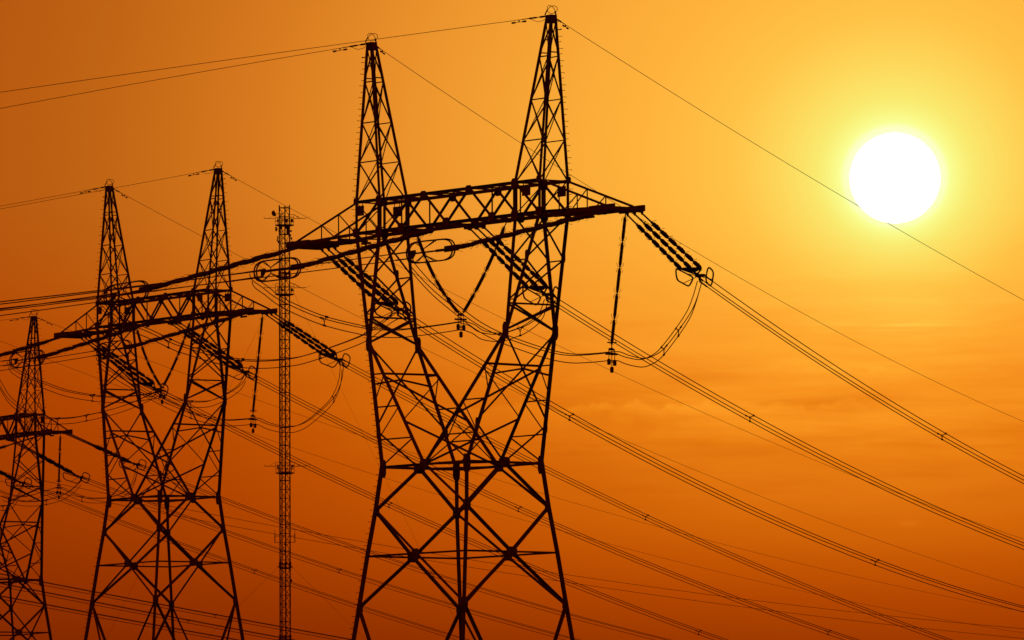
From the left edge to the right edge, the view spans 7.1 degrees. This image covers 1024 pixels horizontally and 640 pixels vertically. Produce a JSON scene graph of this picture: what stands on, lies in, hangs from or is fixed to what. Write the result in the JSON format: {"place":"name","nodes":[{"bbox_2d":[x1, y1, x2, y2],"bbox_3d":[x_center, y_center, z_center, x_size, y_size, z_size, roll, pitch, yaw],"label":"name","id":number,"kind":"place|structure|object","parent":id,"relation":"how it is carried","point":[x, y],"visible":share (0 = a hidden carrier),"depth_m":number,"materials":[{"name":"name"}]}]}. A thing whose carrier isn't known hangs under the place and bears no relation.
{"place":"outdoors","nodes":[
{"label":"outdoors","id":0,"kind":"place"},
{"bbox_2d":[1,596,237,639],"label":"conductor bundle","id":1,"kind":"object","parent":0,"point":[115,617],"visible":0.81,"depth_m":574.18,"materials":[{"name":"metal"}]},
{"bbox_2d":[0,583,293,639],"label":"conductor bundle","id":2,"kind":"object","parent":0,"point":[188,620],"visible":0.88,"depth_m":576.41,"materials":[{"name":"metal"}]},
{"bbox_2d":[0,573,350,639],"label":"conductor bundle","id":3,"kind":"object","parent":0,"point":[187,609],"visible":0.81,"depth_m":580.79,"materials":[{"name":"metal"}]},
{"bbox_2d":[0,0,1023,639],"label":"sky","id":4,"kind":"structure","parent":0,"point":[810,83],"materials":[{"name":"orange"}]},
{"bbox_2d":[2,481,1023,638],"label":"earth wire","id":5,"kind":"object","parent":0,"point":[548,579],"visible":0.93,"depth_m":615.70,"materials":[{"name":"metal"}]},
{"bbox_2d":[8,473,1023,628],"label":"earth wire","id":6,"kind":"object","parent":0,"point":[533,569],"visible":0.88,"depth_m":613.33,"materials":[{"name":"metal"}]},
{"bbox_2d":[850,133,939,222],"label":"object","id":7,"kind":"object","parent":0,"point":[894,177],"visible":0.99,"depth_m":59692.61,"materials":[{"name":"white"}]},
{"bbox_3d":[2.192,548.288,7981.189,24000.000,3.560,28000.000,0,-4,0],"label":"ground","id":8,"kind":"structure","parent":0,"visible":0},
{"bbox_2d":[0,316,72,639],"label":"lattice pylon","id":9,"kind":"object","parent":8,"relation":"on","point":[16,416],"visible":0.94,"depth_m":458.58,"materials":[{"name":"metal"}]},
{"bbox_2d":[0,316,31,320],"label":"earth wire","id":10,"kind":"object","parent":9,"relation":"attached to","point":[20,318],"visible":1,"depth_m":457.39,"materials":[{"name":"metal"}]},
{"bbox_2d":[0,471,32,489],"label":"tension insulator set","id":11,"kind":"object","parent":9,"relation":"attached to","point":[6,475],"visible":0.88,"depth_m":475.04,"materials":[{"name":"brown ceramic"}]},
{"bbox_2d":[0,487,22,510],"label":"jumper cable","id":12,"kind":"object","parent":11,"relation":"hanging from","point":[12,502],"visible":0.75,"depth_m":472.43,"materials":[{"name":"metal"}]},
{"bbox_2d":[31,485,468,639],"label":"conductor bundle","id":13,"kind":"object","parent":11,"relation":"attached to","point":[256,570],"visible":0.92,"depth_m":493.99,"materials":[{"name":"metal"}]},
{"bbox_2d":[0,433,47,448],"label":"tension insulator set","id":14,"kind":"object","parent":9,"relation":"attached to","point":[2,447],"visible":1,"depth_m":452.92,"materials":[{"name":"brown ceramic"}]},
{"bbox_2d":[11,440,90,483],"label":"tension insulator set","id":15,"kind":"object","parent":9,"relation":"attached to","point":[54,463],"visible":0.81,"depth_m":466.07,"materials":[{"name":"brown ceramic"}]},
{"bbox_2d":[2,480,81,505],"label":"jumper cable","id":16,"kind":"object","parent":15,"relation":"hanging from","point":[44,500],"visible":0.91,"depth_m":464.68,"materials":[{"name":"metal"}]},
{"bbox_2d":[87,480,578,639],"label":"conductor bundle","id":17,"kind":"object","parent":15,"relation":"attached to","point":[335,567],"visible":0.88,"depth_m":487.42,"materials":[{"name":"metal"}]},
{"bbox_2d":[56,433,61,498],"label":"suspension insulator","id":18,"kind":"object","parent":9,"relation":"hanging from","point":[59,480],"visible":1,"depth_m":453.17,"materials":[{"name":"brown ceramic"}]},
{"bbox_2d":[0,470,137,502],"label":"jumper cable","id":19,"kind":"object","parent":18,"relation":"hanging from","point":[81,496],"visible":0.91,"depth_m":453.97,"materials":[{"name":"metal"}]},
{"bbox_2d":[67,434,146,470],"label":"tension insulator set","id":20,"kind":"object","parent":9,"relation":"attached to","point":[100,448],"visible":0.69,"depth_m":457.07,"materials":[{"name":"brown ceramic"}]},
{"bbox_2d":[143,467,669,639],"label":"conductor bundle","id":21,"kind":"object","parent":20,"relation":"attached to","point":[409,564],"visible":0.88,"depth_m":480.27,"materials":[{"name":"metal"}]},
{"bbox_2d":[1,341,1020,632],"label":"earth wire","id":22,"kind":"object","parent":9,"relation":"attached to","point":[549,527],"visible":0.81,"depth_m":518.32,"materials":[{"name":"metal"}]},
{"bbox_2d":[37,317,1023,611],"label":"earth wire","id":23,"kind":"object","parent":9,"relation":"attached to","point":[549,495],"visible":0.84,"depth_m":501.56,"materials":[{"name":"metal"}]},
{"bbox_2d":[54,168,277,639],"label":"lattice pylon","id":24,"kind":"object","parent":8,"relation":"on","point":[178,318],"visible":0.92,"depth_m":370.63,"materials":[{"name":"metal"}]},
{"bbox_2d":[0,336,63,357],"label":"tension insulator set","id":25,"kind":"object","parent":24,"relation":"attached to","point":[28,347],"visible":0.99,"depth_m":378.15,"materials":[{"name":"brown ceramic"}]},
{"bbox_2d":[3,186,106,205],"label":"earth wire","id":26,"kind":"object","parent":24,"relation":"attached to","point":[81,192],"visible":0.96,"depth_m":376.14,"materials":[{"name":"metal"}]},
{"bbox_2d":[2,322,153,367],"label":"tension insulator set","id":27,"kind":"object","parent":24,"relation":"attached to","point":[80,344],"visible":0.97,"depth_m":369.22,"materials":[{"name":"brown ceramic"}]},
{"bbox_2d":[2,168,215,208],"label":"earth wire","id":28,"kind":"object","parent":24,"relation":"attached to","point":[132,184],"visible":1,"depth_m":366.05,"materials":[{"name":"metal"}]},
{"bbox_2d":[81,338,168,397],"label":"tension insulator set","id":29,"kind":"object","parent":24,"relation":"attached to","point":[149,384],"visible":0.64,"depth_m":383.54,"materials":[{"name":"brown ceramic"}]},
{"bbox_2d":[0,380,157,424],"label":"jumper cable","id":30,"kind":"object","parent":29,"relation":"hanging from","point":[58,418],"visible":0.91,"depth_m":380.21,"materials":[{"name":"metal"}]},
{"bbox_2d":[167,394,726,639],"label":"conductor bundle","id":31,"kind":"object","parent":29,"relation":"attached to","point":[447,528],"visible":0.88,"depth_m":408.21,"materials":[{"name":"metal"}]},
{"bbox_2d":[136,320,190,403],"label":"string insulator","id":32,"kind":"object","parent":24,"relation":"hanging from","point":[169,372],"visible":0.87,"depth_m":371.58,"materials":[{"name":"brown ceramic"}]},
{"bbox_2d":[7,362,246,407],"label":"jumper cable","id":33,"kind":"object","parent":32,"relation":"hanging from","point":[91,395],"visible":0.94,"depth_m":370.68,"materials":[{"name":"metal"}]},
{"bbox_2d":[93,312,248,358],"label":"tension insulator set","id":34,"kind":"object","parent":24,"relation":"attached to","point":[131,346],"visible":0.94,"depth_m":361.48,"materials":[{"name":"brown ceramic"}]},
{"bbox_2d":[0,351,93,370],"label":"conductor bundle","id":35,"kind":"object","parent":34,"relation":"attached to","point":[46,358],"visible":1,"depth_m":359.19,"materials":[{"name":"metal"}]},
{"bbox_2d":[172,323,255,380],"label":"tension insulator set","id":36,"kind":"object","parent":24,"relation":"attached to","point":[241,371],"visible":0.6,"depth_m":375.54,"materials":[{"name":"brown ceramic"}]},
{"bbox_2d":[251,376,858,639],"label":"conductor bundle","id":37,"kind":"object","parent":36,"relation":"attached to","point":[548,519],"visible":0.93,"depth_m":404.64,"materials":[{"name":"metal"}]},
{"bbox_2d":[248,313,262,432],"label":"suspension insulator","id":38,"kind":"object","parent":24,"relation":"hanging from","point":[256,377],"visible":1,"depth_m":363.41,"materials":[{"name":"brown ceramic"}]},
{"bbox_2d":[96,357,343,432],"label":"jumper cable","id":39,"kind":"object","parent":38,"relation":"hanging from","point":[226,419],"visible":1,"depth_m":362.71,"materials":[{"name":"metal"}]},
{"bbox_2d":[266,314,350,368],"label":"tension insulator set","id":40,"kind":"object","parent":24,"relation":"attached to","point":[289,324],"visible":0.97,"depth_m":367.66,"materials":[{"name":"brown ceramic"}]},
{"bbox_2d":[345,364,951,639],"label":"conductor bundle","id":41,"kind":"object","parent":40,"relation":"attached to","point":[645,519],"visible":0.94,"depth_m":397.19,"materials":[{"name":"metal"}]},
{"bbox_2d":[114,189,1022,587],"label":"earth wire","id":42,"kind":"object","parent":24,"relation":"attached to","point":[532,399],"visible":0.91,"depth_m":419.37,"materials":[{"name":"metal"}]},
{"bbox_2d":[223,171,1021,538],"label":"earth wire","id":43,"kind":"object","parent":24,"relation":"attached to","point":[591,361],"visible":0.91,"depth_m":403.22,"materials":[{"name":"metal"}]},
{"bbox_2d":[286,14,644,639],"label":"lattice pylon","id":44,"kind":"object","parent":8,"relation":"on","point":[539,181],"visible":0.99,"depth_m":272.44,"materials":[{"name":"metal"}]},
{"bbox_2d":[0,43,368,108],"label":"earth wire","id":45,"kind":"object","parent":44,"relation":"attached to","point":[366,44],"visible":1,"depth_m":275.67,"materials":[{"name":"metal"}]},
{"bbox_2d":[97,246,302,305],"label":"tension insulator set","id":46,"kind":"object","parent":44,"relation":"attached to","point":[254,259],"visible":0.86,"depth_m":278.36,"materials":[{"name":"brown ceramic"}]},
{"bbox_2d":[0,294,105,315],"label":"conductor bundle","id":47,"kind":"object","parent":46,"relation":"attached to","point":[53,308],"visible":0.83,"depth_m":276.07,"materials":[{"name":"metal"}]},
{"bbox_2d":[100,299,399,368],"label":"jumper cable","id":48,"kind":"object","parent":46,"relation":"hanging from","point":[238,359],"visible":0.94,"depth_m":281.67,"materials":[{"name":"metal"}]},
{"bbox_2d":[0,15,547,92],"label":"earth wire","id":49,"kind":"object","parent":44,"relation":"attached to","point":[546,16],"visible":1,"depth_m":265.75,"materials":[{"name":"metal"}]},
{"bbox_2d":[247,225,450,281],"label":"tension insulator set","id":50,"kind":"object","parent":44,"relation":"attached to","point":[382,243],"visible":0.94,"depth_m":270.98,"materials":[{"name":"brown ceramic"}]},
{"bbox_2d":[0,272,246,310],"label":"conductor bundle","id":51,"kind":"object","parent":50,"relation":"attached to","point":[94,292],"visible":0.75,"depth_m":266.76,"materials":[{"name":"metal"}]},
{"bbox_2d":[321,249,410,320],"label":"tension insulator set","id":52,"kind":"object","parent":44,"relation":"attached to","point":[387,303],"visible":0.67,"depth_m":284.79,"materials":[{"name":"brown ceramic"}]},
{"bbox_2d":[410,314,1022,611],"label":"conductor bundle","id":53,"kind":"object","parent":52,"relation":"attached to","point":[569,416],"visible":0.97,"depth_m":315.96,"materials":[{"name":"metal"}]},
{"bbox_2d":[365,33,377,42],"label":"earth wire loop","id":54,"kind":"object","parent":44,"relation":"on","point":[373,35],"visible":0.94,"depth_m":278.32,"materials":[{"name":"metal"}]},
{"bbox_2d":[416,223,506,337],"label":"string insulator","id":55,"kind":"object","parent":44,"relation":"hanging from","point":[463,326],"visible":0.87,"depth_m":273.28,"materials":[{"name":"brown ceramic"}]},
{"bbox_2d":[249,272,548,341],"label":"jumper cable","id":56,"kind":"object","parent":55,"relation":"hanging from","point":[517,328],"visible":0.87,"depth_m":272.07,"materials":[{"name":"metal"}]},
{"bbox_2d":[395,210,607,263],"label":"tension insulator set","id":57,"kind":"object","parent":44,"relation":"attached to","point":[451,248],"visible":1,"depth_m":263.52,"materials":[{"name":"brown ceramic"}]},
{"bbox_2d":[0,252,407,308],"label":"conductor bundle","id":58,"kind":"object","parent":57,"relation":"attached to","point":[199,278],"visible":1,"depth_m":258.92,"materials":[{"name":"metal"}]},
{"bbox_2d":[470,227,557,305],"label":"tension insulator set","id":59,"kind":"object","parent":44,"relation":"attached to","point":[507,266],"visible":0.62,"depth_m":277.44,"materials":[{"name":"brown ceramic"}]},
{"bbox_2d":[559,300,1023,549],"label":"conductor bundle","id":60,"kind":"object","parent":59,"relation":"attached to","point":[784,432],"visible":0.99,"depth_m":303.73,"materials":[{"name":"metal"}]},
{"bbox_2d":[544,5,557,14],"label":"earth wire loop","id":61,"kind":"object","parent":44,"relation":"on","point":[548,8],"visible":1,"depth_m":269.73,"materials":[{"name":"metal"}]},
{"bbox_2d":[605,212,627,372],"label":"suspension insulator","id":62,"kind":"object","parent":44,"relation":"hanging from","point":[614,361],"visible":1,"depth_m":265.50,"materials":[{"name":"brown ceramic"}]},
{"bbox_2d":[407,255,702,367],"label":"jumper cable","id":63,"kind":"object","parent":62,"relation":"hanging from","point":[663,349],"visible":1,"depth_m":264.71,"materials":[{"name":"metal"}]},
{"bbox_2d":[627,213,713,286],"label":"tension insulator set","id":64,"kind":"object","parent":44,"relation":"attached to","point":[688,268],"visible":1,"depth_m":270.52,"materials":[{"name":"brown ceramic"}]},
{"bbox_2d":[704,281,1023,483],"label":"conductor bundle","id":65,"kind":"object","parent":64,"relation":"attached to","point":[862,383],"visible":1,"depth_m":289.29,"materials":[{"name":"metal"}]},
{"bbox_2d":[378,47,1023,421],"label":"earth wire","id":66,"kind":"object","parent":44,"relation":"attached to","point":[671,237],"visible":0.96,"depth_m":327.63,"materials":[{"name":"metal"}]},
{"bbox_2d":[557,19,1022,299],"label":"earth wire","id":67,"kind":"object","parent":44,"relation":"attached to","point":[565,25],"visible":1,"depth_m":292.28,"materials":[{"name":"metal"}]}
]}

